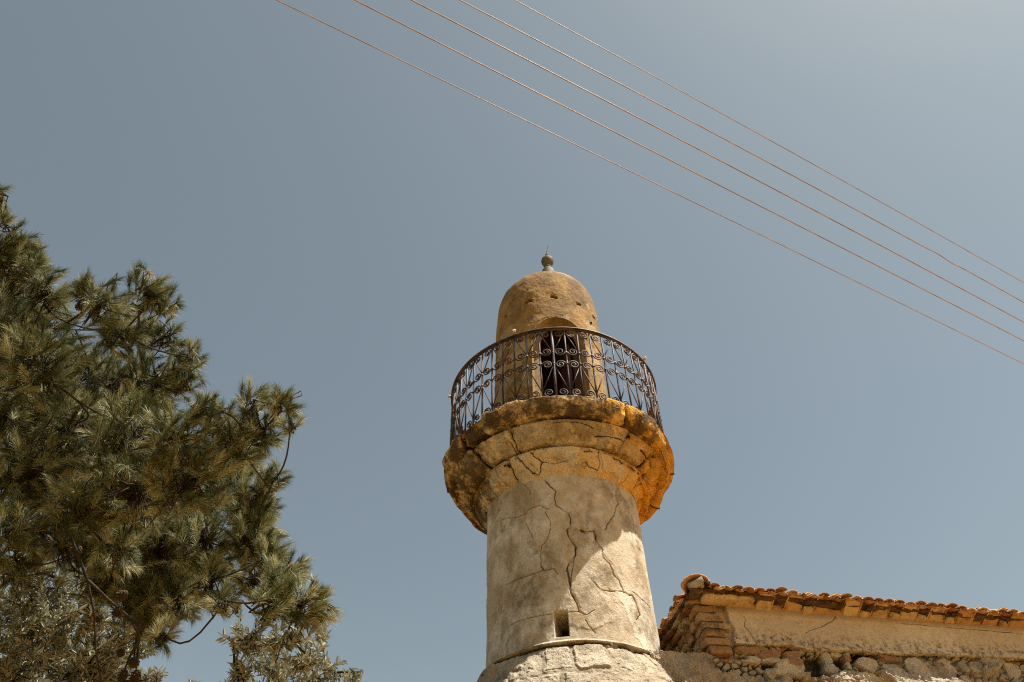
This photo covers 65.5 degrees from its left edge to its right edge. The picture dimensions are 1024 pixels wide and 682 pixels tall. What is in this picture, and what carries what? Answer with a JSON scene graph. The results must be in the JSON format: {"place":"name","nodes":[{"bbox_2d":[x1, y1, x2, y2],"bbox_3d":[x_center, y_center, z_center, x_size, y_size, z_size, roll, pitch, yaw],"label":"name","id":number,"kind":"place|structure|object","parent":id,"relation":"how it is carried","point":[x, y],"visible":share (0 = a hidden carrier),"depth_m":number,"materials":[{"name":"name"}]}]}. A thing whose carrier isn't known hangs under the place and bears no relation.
{"place":"outdoors","nodes":[
{"label":"outdoors","id":0,"kind":"place"},
{"bbox_2d":[0,0,1023,681],"label":"sky","id":1,"kind":"structure","parent":0,"point":[337,220],"materials":[{"name":"blue"}]},
{"bbox_2d":[276,0,1023,363],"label":"power cable","id":2,"kind":"object","parent":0,"point":[624,168],"visible":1,"depth_m":7.85,"materials":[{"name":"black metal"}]},
{"bbox_2d":[354,0,1023,340],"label":"power cable","id":3,"kind":"object","parent":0,"point":[665,157],"visible":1,"depth_m":8.64,"materials":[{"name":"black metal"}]},
{"bbox_2d":[411,0,1023,322],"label":"power cable","id":4,"kind":"object","parent":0,"point":[698,149],"visible":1,"depth_m":9.39,"materials":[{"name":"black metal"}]},
{"bbox_2d":[459,0,1023,302],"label":"power cable","id":5,"kind":"object","parent":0,"point":[726,140],"visible":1,"depth_m":10.20,"materials":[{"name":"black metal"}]},
{"bbox_2d":[515,0,1023,282],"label":"power cable","id":6,"kind":"object","parent":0,"point":[755,132],"visible":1,"depth_m":11.13,"materials":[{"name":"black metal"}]},
{"bbox_2d":[649,574,1023,681],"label":"stone building","id":7,"kind":"structure","parent":0,"point":[708,631],"depth_m":7.93,"materials":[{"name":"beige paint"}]},
{"label":"ground","id":8,"kind":"structure","parent":0,"visible":0},
{"bbox_2d":[0,546,167,681],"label":"olive tree","id":9,"kind":"object","parent":8,"relation":"on","point":[34,624],"visible":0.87,"depth_m":7.25,"materials":[{"name":"green plant"}]},
{"bbox_2d":[0,182,347,681],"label":"pine tree","id":10,"kind":"object","parent":8,"relation":"on","point":[115,471],"visible":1,"depth_m":4.53,"materials":[{"name":"green plant"}]},
{"bbox_2d":[188,565,363,681],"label":"olive tree","id":11,"kind":"object","parent":8,"relation":"on","point":[275,668],"visible":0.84,"depth_m":6.80,"materials":[{"name":"green plant"}]},
{"bbox_2d":[442,244,674,681],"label":"minaret","id":12,"kind":"object","parent":8,"relation":"on","point":[558,464],"visible":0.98,"depth_m":8.82,"materials":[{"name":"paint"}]},
{"bbox_2d":[559,344,573,394],"bbox_3d":[0.734,0.758,10.431,0.059,1.861,0.312,14,-48,-14],"label":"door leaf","id":13,"kind":"structure","parent":12,"relation":"in","point":[563,370],"depth_m":10.76,"materials":[{"name":"brown wood"}]}
]}

